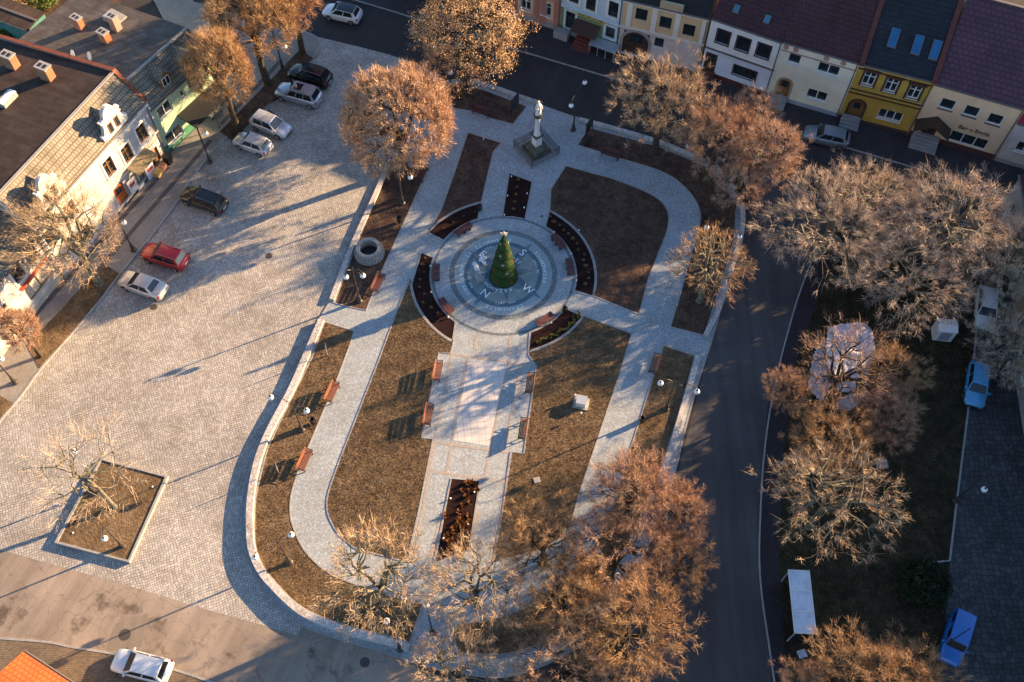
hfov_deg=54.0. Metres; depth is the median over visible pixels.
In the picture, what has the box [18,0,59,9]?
evergreen shrub
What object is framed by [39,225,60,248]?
window
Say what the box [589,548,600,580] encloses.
street lamp
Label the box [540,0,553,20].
window
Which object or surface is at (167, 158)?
wheeled bin
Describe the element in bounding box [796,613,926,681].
tree
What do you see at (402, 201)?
street lamp
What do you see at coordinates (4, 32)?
evergreen shrub
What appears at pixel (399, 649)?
street lamp
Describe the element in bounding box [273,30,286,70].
street lamp
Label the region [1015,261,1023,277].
window
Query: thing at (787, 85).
door
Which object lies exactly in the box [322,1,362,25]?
parked car
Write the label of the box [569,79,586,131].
street lamp
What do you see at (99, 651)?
kerb
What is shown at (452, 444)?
paving bands
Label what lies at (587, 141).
litter bin
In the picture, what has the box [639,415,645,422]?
litter bin
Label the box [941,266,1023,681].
cobbled lane
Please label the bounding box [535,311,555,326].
park bench
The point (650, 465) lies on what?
tree
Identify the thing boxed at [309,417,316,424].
litter bin
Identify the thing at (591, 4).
window
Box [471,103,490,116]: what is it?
park bench
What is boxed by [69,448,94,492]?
street lamp
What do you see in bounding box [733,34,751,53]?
window
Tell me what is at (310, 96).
parked car
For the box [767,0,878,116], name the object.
town house
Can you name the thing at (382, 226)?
earth belt
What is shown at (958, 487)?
kerb
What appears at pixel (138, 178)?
window
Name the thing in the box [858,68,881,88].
window
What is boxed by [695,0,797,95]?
town house
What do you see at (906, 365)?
tree
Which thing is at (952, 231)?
tree
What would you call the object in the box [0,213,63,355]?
shop house
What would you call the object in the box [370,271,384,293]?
park bench
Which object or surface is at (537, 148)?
statue column
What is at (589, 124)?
notice board
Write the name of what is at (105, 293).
kerb
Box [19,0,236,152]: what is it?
town house
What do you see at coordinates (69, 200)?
window
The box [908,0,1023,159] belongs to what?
bar house
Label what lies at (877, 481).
fallen leaves
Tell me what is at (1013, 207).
window
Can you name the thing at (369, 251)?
stone well
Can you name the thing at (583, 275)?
flower bed
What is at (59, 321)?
earth strip
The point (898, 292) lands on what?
tree
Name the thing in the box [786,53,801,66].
window
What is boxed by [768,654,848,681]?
tree
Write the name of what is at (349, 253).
stone wall
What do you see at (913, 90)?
window
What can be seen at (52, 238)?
tree
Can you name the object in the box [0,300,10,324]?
window
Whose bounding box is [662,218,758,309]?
tree
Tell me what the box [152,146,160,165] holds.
window
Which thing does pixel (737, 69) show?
window
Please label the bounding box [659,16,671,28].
window
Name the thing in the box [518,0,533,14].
window
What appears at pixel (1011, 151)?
town house
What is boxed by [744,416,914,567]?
tree
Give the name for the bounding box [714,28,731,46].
window
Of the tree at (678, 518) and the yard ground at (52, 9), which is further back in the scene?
the yard ground at (52, 9)
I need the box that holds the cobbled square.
[0,37,445,651]
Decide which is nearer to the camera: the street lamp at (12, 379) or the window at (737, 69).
the street lamp at (12, 379)
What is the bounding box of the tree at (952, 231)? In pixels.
[877,155,1023,294]
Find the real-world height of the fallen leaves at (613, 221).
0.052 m
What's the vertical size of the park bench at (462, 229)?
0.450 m
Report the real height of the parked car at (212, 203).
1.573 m
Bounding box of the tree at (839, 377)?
[785,309,913,422]
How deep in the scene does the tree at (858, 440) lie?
73.64 m
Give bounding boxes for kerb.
[0,30,320,421]
[0,637,213,681]
[240,79,720,677]
[353,0,1007,195]
[758,210,1000,681]
[852,197,1000,231]
[932,280,981,562]
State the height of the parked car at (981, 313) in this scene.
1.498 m
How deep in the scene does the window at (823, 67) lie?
92.44 m
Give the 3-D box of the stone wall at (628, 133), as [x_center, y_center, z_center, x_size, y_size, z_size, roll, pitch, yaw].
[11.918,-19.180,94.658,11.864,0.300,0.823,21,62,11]
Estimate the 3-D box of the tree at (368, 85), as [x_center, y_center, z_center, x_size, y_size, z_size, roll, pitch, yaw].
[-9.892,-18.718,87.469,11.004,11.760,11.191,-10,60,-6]
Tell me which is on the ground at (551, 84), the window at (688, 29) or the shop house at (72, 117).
the shop house at (72, 117)
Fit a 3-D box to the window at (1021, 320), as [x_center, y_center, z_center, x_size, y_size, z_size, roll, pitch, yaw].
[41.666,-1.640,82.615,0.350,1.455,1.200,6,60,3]
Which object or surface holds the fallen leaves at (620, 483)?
on the earth belt at (508, 645)
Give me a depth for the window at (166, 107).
90.20 m
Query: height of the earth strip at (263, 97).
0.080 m
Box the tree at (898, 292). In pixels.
[830,217,987,343]
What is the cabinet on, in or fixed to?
on the island grass at (933, 488)
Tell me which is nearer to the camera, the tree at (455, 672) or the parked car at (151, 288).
the tree at (455, 672)
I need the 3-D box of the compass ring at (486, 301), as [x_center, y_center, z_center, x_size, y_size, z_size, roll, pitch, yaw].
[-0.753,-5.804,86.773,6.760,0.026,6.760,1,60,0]
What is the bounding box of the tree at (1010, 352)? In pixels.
[960,304,1023,399]
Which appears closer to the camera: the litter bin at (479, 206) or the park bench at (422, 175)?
the litter bin at (479, 206)
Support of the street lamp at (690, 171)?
on the earth belt at (692, 314)
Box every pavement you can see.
[0,0,318,402]
[0,639,205,681]
[359,0,1023,193]
[760,211,1004,681]
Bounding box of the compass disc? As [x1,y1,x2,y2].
[454,234,551,314]
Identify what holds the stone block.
on the lawn at (568, 439)
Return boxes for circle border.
[431,216,574,335]
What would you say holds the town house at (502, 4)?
on the ground at (551, 84)
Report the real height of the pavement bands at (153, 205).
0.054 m
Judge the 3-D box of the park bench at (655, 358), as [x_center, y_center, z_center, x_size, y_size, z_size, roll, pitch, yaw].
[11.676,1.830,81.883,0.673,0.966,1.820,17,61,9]
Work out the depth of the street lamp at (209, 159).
90.67 m
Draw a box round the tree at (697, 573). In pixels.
[642,529,720,613]
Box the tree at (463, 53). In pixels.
[406,0,539,100]
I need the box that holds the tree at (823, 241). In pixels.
[742,156,913,295]
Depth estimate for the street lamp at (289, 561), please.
70.14 m
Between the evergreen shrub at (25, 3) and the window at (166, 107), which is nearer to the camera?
the window at (166, 107)
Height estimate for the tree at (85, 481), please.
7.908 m
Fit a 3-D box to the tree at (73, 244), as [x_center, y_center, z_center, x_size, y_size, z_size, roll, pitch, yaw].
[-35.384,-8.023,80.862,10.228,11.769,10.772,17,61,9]
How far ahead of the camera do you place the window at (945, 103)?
90.99 m
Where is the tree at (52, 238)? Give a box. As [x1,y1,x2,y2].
[0,172,91,271]
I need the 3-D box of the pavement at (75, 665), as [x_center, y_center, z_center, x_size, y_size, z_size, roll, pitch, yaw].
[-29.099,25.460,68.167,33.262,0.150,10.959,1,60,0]
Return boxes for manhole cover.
[119,629,130,640]
[150,304,156,309]
[265,253,271,258]
[360,657,369,666]
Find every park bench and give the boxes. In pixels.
[209,106,221,119]
[295,446,312,471]
[323,379,339,403]
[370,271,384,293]
[415,163,428,182]
[422,402,433,425]
[431,358,442,381]
[432,263,439,280]
[437,297,454,314]
[453,222,472,236]
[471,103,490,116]
[518,417,528,439]
[525,371,535,393]
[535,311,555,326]
[550,233,566,249]
[565,257,574,274]
[601,145,620,159]
[648,352,661,373]
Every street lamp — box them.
[0,356,18,384]
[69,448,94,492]
[100,523,124,548]
[114,214,136,251]
[196,125,212,163]
[252,532,293,565]
[268,394,309,432]
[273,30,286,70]
[343,267,365,303]
[376,162,412,205]
[383,618,402,652]
[423,602,435,636]
[448,62,453,98]
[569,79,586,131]
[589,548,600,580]
[614,573,630,604]
[658,379,699,411]
[686,136,700,173]
[704,223,741,264]
[874,245,896,281]
[952,474,987,503]
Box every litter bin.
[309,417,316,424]
[396,215,401,222]
[477,203,481,210]
[562,305,567,312]
[585,138,589,144]
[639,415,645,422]
[701,214,706,221]
[795,649,807,659]
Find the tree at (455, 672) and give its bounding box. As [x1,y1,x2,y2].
[387,606,509,681]
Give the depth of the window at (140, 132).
88.67 m
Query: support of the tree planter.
on the cobbled square
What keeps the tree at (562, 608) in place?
on the earth belt at (508, 645)
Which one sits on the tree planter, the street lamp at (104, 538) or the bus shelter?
the street lamp at (104, 538)
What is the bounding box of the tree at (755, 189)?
[709,150,770,219]
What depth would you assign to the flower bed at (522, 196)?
90.99 m
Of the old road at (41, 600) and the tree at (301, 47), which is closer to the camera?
the old road at (41, 600)
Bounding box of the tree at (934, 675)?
[852,620,977,681]
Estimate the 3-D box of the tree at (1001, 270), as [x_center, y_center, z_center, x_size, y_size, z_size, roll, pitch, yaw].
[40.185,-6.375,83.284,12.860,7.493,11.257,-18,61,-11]
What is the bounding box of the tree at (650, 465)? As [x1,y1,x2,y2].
[573,438,681,541]
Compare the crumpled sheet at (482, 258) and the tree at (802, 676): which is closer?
the tree at (802, 676)
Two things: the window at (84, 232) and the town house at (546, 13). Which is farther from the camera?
the town house at (546, 13)
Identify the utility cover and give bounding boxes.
[533,477,540,482]
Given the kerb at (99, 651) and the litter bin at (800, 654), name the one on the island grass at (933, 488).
the litter bin at (800, 654)
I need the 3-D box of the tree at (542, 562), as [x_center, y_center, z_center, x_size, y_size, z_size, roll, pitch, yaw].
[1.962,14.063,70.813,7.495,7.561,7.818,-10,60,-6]
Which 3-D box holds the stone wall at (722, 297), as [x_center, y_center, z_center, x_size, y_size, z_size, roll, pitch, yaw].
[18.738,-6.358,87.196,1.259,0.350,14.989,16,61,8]
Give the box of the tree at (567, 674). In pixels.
[501,603,628,681]
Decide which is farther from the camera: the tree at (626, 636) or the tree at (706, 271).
the tree at (706, 271)
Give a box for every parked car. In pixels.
[110,647,174,681]
[117,269,169,301]
[140,241,190,271]
[179,185,228,215]
[232,130,273,157]
[248,109,292,139]
[274,81,323,109]
[287,62,333,89]
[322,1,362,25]
[803,123,850,149]
[936,608,976,667]
[961,359,990,408]
[971,284,999,332]
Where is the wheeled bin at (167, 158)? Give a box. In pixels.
[161,151,172,164]
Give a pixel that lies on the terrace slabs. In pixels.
(483, 383)
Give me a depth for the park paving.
82.76 m
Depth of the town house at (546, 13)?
101.00 m
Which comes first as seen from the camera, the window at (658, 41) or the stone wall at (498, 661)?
the stone wall at (498, 661)
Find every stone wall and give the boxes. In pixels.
[246,318,410,651]
[329,164,389,300]
[457,609,595,667]
[470,78,541,104]
[579,117,697,158]
[629,354,700,544]
[703,201,745,337]
[713,164,735,196]
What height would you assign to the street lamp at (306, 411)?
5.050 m
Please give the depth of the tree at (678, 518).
70.84 m
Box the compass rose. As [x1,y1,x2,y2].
[459,238,546,310]
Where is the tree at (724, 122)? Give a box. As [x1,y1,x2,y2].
[675,92,767,183]
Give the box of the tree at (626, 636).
[559,554,708,681]
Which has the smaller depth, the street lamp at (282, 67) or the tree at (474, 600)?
the tree at (474, 600)
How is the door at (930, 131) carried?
in the bar house at (974, 104)
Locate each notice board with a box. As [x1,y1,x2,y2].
[510,90,519,117]
[585,113,594,137]
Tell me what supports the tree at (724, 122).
on the earth belt at (692, 314)
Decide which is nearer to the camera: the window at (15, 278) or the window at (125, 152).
the window at (15, 278)
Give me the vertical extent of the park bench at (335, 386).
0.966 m
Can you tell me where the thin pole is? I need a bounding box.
[949,628,970,641]
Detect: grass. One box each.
[44,271,692,648]
[779,236,979,681]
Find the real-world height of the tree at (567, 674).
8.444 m
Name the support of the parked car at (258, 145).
on the cobbled square
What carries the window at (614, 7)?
in the town house at (589, 25)
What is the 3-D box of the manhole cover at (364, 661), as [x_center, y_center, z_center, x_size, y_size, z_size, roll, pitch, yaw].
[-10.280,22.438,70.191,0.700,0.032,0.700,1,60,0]
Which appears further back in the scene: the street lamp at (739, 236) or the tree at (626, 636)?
the street lamp at (739, 236)
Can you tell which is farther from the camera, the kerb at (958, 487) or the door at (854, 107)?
the door at (854, 107)
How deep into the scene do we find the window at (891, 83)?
91.16 m
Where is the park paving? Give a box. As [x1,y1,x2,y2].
[242,80,739,675]
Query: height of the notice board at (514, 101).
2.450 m
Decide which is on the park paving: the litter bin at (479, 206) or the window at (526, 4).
the litter bin at (479, 206)
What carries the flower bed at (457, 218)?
on the park paving
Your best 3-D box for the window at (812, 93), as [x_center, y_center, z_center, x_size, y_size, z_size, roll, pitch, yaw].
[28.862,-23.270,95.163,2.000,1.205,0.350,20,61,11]
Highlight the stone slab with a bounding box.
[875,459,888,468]
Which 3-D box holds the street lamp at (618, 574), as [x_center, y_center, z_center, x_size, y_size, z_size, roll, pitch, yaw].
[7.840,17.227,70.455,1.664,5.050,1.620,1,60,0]
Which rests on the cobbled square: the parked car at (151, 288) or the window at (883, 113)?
the parked car at (151, 288)
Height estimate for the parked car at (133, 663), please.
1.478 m
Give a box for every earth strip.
[0,396,12,417]
[27,265,118,367]
[220,51,312,139]
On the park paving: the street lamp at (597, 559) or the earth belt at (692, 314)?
the earth belt at (692, 314)
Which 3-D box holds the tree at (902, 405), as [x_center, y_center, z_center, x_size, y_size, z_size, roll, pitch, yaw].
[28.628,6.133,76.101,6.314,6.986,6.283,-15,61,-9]
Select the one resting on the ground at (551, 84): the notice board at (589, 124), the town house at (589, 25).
the town house at (589, 25)
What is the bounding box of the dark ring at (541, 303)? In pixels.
[449,230,556,319]
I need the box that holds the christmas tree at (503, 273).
[489,232,517,287]
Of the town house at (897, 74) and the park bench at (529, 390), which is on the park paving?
the park bench at (529, 390)
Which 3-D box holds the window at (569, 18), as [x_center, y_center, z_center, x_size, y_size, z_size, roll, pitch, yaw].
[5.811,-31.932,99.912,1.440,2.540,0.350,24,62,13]
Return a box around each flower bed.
[412,253,454,338]
[429,205,477,239]
[436,479,478,560]
[503,174,531,218]
[529,310,580,349]
[546,212,594,294]
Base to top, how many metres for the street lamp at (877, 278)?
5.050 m
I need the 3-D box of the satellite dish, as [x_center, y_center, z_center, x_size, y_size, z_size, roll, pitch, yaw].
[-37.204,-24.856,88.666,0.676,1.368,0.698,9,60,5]
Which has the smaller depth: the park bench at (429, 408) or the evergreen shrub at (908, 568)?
the evergreen shrub at (908, 568)
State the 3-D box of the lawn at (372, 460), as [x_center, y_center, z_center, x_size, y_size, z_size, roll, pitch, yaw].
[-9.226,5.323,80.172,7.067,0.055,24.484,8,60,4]
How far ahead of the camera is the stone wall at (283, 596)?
74.66 m
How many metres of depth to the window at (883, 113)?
94.29 m
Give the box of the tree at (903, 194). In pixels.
[810,148,944,250]
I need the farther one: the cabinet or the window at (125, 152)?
the window at (125, 152)
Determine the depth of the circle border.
86.08 m
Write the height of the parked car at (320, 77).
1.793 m
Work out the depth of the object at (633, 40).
98.69 m
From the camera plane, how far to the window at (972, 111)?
90.61 m
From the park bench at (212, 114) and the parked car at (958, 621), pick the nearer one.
the parked car at (958, 621)
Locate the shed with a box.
[0,0,45,38]
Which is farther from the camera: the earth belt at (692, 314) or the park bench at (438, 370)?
the earth belt at (692, 314)
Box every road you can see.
[0,550,458,681]
[621,161,849,681]
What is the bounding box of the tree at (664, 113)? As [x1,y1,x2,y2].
[600,38,722,155]
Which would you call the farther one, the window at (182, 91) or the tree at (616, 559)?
the window at (182, 91)
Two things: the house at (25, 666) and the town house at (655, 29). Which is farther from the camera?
the town house at (655, 29)
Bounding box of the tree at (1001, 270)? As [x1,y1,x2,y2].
[937,205,1023,324]
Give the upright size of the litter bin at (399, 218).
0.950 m
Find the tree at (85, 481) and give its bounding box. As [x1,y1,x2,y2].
[8,400,149,536]
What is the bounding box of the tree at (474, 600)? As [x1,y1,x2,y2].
[418,529,532,647]
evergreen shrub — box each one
[0,29,13,37]
[14,0,39,6]
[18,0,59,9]
[892,553,953,611]
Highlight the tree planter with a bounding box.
[54,458,168,563]
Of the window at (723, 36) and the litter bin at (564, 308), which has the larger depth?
the window at (723, 36)
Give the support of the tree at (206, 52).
on the earth strip at (263, 97)
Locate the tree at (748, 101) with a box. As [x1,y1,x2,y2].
[720,80,785,139]
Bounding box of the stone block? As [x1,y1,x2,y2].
[572,394,589,410]
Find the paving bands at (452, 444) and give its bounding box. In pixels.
[411,333,534,562]
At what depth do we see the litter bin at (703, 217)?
89.33 m
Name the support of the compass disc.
on the park paving
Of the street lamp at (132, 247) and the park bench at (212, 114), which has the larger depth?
the park bench at (212, 114)
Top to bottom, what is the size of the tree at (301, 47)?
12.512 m
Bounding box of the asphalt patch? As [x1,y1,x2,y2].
[106,613,147,650]
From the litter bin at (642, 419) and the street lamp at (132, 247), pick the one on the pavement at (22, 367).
the street lamp at (132, 247)
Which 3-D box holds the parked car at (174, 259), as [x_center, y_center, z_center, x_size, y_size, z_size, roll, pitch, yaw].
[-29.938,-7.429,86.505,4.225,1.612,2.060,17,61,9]
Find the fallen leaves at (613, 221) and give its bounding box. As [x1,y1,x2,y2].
[556,174,666,283]
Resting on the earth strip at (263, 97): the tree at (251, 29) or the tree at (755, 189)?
the tree at (251, 29)
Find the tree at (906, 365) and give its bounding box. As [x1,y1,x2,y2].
[857,331,936,417]
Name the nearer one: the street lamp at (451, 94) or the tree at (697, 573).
the tree at (697, 573)
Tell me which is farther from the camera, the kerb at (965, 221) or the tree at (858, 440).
the kerb at (965, 221)
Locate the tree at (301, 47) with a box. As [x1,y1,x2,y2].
[262,0,326,55]
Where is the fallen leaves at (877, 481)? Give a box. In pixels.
[782,246,979,673]
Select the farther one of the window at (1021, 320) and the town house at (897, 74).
the town house at (897, 74)
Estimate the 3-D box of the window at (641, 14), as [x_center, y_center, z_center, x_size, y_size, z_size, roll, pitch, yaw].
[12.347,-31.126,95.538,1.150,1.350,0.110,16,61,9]
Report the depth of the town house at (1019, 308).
82.02 m
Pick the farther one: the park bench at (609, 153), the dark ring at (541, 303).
the park bench at (609, 153)
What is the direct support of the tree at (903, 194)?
on the pavement at (775, 448)
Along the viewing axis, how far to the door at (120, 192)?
89.29 m
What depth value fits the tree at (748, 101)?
89.03 m
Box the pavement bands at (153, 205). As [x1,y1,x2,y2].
[34,59,282,316]
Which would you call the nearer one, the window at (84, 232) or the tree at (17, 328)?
the tree at (17, 328)
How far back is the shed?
98.14 m
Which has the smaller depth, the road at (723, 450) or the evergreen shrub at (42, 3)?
the road at (723, 450)
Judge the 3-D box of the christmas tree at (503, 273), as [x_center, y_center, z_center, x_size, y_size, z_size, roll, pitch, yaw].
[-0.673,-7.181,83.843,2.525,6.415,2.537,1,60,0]
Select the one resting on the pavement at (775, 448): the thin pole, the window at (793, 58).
the thin pole
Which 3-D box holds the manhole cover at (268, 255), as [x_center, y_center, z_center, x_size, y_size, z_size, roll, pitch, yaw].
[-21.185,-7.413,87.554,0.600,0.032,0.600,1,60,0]
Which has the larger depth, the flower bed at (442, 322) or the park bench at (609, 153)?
the park bench at (609, 153)
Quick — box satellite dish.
[87,51,93,61]
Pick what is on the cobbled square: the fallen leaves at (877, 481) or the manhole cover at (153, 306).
the manhole cover at (153, 306)
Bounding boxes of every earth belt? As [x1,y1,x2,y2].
[255,323,421,640]
[335,167,421,309]
[444,84,525,122]
[453,346,693,653]
[579,128,734,333]
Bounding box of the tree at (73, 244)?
[0,166,131,289]
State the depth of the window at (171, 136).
92.94 m
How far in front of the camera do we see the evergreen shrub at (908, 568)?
72.13 m
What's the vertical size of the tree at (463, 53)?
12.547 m
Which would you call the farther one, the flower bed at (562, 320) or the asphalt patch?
the flower bed at (562, 320)
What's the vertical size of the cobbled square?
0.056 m
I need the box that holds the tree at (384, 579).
[307,510,442,643]
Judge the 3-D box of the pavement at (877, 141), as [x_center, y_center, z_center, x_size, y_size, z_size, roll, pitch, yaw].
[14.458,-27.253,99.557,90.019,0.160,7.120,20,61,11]
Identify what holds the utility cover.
on the lawn at (568, 439)
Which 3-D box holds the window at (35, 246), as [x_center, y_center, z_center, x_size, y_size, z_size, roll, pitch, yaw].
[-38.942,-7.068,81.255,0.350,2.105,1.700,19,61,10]
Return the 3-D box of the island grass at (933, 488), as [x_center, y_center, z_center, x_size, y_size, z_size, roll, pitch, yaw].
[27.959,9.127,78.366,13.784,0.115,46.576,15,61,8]
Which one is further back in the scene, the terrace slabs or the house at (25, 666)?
the terrace slabs
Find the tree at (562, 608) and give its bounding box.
[509,547,632,663]
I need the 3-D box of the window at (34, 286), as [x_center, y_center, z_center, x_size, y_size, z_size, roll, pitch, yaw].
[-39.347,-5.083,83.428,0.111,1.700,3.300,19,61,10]
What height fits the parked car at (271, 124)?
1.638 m
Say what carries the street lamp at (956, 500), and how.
on the pavement at (775, 448)
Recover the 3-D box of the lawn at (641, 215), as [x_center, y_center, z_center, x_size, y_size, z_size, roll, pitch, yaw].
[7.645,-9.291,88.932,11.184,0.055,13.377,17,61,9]
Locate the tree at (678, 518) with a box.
[636,473,716,558]
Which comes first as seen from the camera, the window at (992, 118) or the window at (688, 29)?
the window at (992, 118)
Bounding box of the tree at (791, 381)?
[759,363,814,414]
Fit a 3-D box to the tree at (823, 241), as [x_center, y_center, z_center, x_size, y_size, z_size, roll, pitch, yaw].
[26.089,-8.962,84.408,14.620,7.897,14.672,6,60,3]
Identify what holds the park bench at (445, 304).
on the park paving
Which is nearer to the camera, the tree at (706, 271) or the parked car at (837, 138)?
the tree at (706, 271)
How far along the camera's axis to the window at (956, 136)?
93.23 m
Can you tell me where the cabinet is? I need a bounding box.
[931,318,957,341]
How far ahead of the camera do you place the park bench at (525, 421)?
78.78 m
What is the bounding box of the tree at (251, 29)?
[196,0,310,86]
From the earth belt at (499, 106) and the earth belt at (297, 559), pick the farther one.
the earth belt at (499, 106)
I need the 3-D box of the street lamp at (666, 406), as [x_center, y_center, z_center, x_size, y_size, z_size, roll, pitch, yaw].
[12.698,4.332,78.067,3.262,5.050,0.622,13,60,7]
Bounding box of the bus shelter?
[781,569,816,641]
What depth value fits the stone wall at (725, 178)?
91.94 m
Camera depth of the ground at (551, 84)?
97.35 m
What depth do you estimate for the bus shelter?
70.10 m
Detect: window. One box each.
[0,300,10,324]
[8,260,28,287]
[23,245,41,267]
[24,261,53,299]
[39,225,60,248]
[62,196,79,224]
[75,224,91,240]
[100,152,118,180]
[118,139,135,164]
[130,172,145,184]
[133,119,150,146]
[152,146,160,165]
[156,99,174,121]
[165,123,185,147]
[180,90,187,98]
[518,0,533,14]
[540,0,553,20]
[563,8,577,29]
[567,0,580,6]
[583,0,598,14]
[602,22,617,41]
[605,0,620,20]
[635,8,647,20]
[653,37,663,48]
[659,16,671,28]
[682,23,695,35]
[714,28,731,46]
[731,64,757,82]
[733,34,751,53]
[754,41,772,60]
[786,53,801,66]
[805,88,827,103]
[815,62,840,77]
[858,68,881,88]
[876,108,903,123]
[880,74,904,94]
[903,81,927,101]
[937,98,956,112]
[949,130,988,149]
[960,105,980,119]
[984,113,1004,127]
[1005,205,1014,222]
[1012,141,1023,154]
[1012,312,1022,331]
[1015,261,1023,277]
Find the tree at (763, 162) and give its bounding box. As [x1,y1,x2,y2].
[727,103,817,197]
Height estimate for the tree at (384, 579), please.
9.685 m
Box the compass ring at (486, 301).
[464,242,541,306]
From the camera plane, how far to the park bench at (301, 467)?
77.23 m
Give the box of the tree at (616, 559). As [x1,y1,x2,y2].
[562,491,684,628]
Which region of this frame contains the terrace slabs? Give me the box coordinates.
[454,358,506,445]
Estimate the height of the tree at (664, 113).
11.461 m
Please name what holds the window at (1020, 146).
in the town house at (1011, 151)
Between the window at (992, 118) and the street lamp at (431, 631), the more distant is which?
the window at (992, 118)
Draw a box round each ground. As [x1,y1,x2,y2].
[3,0,1023,681]
[18,0,120,29]
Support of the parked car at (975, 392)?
on the cobbled lane
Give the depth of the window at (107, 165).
86.36 m
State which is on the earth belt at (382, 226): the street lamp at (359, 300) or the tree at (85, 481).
the street lamp at (359, 300)
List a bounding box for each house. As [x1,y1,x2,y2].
[0,34,165,273]
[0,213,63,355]
[0,650,73,681]
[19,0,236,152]
[464,0,510,10]
[506,0,561,28]
[553,0,623,61]
[617,0,718,71]
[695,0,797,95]
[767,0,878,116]
[838,0,963,134]
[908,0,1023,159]
[994,113,1023,168]
[997,174,1023,306]
[1006,297,1023,432]
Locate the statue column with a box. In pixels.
[512,100,560,168]
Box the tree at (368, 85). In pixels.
[337,58,458,180]
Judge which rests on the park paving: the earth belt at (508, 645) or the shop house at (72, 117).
the earth belt at (508, 645)
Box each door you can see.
[113,182,127,204]
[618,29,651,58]
[703,52,717,71]
[773,77,792,98]
[844,99,866,120]
[921,129,935,134]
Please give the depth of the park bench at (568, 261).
86.72 m
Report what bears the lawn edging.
on the park paving
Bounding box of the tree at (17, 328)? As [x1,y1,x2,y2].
[0,304,44,358]
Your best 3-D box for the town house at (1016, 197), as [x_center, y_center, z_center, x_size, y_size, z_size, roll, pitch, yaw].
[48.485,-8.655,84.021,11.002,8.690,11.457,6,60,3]
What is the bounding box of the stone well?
[354,237,384,265]
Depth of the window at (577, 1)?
97.83 m
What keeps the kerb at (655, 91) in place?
on the ground at (551, 84)
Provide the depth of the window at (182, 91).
91.22 m
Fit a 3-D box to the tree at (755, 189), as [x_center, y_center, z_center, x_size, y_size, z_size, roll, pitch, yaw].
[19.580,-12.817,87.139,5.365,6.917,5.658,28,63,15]
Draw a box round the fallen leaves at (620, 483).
[461,348,685,650]
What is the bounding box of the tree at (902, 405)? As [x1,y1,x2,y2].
[845,379,930,456]
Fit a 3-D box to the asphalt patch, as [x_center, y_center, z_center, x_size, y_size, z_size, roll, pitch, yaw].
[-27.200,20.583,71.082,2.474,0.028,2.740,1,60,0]
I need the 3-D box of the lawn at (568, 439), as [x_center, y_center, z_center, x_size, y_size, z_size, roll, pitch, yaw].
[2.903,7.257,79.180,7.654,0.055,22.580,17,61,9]
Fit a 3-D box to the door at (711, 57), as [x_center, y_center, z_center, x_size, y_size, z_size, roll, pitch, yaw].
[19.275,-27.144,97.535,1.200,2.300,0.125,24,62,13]
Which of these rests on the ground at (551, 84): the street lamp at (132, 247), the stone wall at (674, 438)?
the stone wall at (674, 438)
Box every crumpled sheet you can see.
[472,262,479,270]
[478,255,486,263]
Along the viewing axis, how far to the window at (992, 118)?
90.33 m
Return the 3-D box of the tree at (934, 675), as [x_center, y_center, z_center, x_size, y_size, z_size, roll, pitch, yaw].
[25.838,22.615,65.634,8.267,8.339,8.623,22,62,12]
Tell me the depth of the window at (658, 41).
97.85 m
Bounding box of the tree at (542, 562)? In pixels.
[491,489,598,589]
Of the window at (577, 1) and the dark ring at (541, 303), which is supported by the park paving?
the dark ring at (541, 303)
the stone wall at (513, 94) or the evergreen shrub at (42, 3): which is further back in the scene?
the evergreen shrub at (42, 3)
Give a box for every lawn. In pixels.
[328,282,451,560]
[433,133,499,224]
[494,317,630,560]
[550,166,667,312]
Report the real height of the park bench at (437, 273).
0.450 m
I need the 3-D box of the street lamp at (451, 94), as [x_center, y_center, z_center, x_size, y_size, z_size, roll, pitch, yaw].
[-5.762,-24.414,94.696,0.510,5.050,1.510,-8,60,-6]
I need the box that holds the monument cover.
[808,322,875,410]
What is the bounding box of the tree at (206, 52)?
[172,21,257,132]
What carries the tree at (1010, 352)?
on the cobbled lane
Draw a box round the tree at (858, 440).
[778,390,891,484]
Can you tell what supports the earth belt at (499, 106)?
on the park paving
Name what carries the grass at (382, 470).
on the lawn at (372, 460)
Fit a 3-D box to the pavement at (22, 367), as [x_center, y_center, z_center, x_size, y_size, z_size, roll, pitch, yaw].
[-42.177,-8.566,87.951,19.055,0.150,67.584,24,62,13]
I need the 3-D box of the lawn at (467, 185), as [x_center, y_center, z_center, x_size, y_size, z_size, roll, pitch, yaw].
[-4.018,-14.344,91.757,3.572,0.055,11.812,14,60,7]
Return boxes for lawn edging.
[254,83,735,654]
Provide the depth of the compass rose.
86.53 m
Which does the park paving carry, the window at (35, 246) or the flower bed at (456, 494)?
the flower bed at (456, 494)

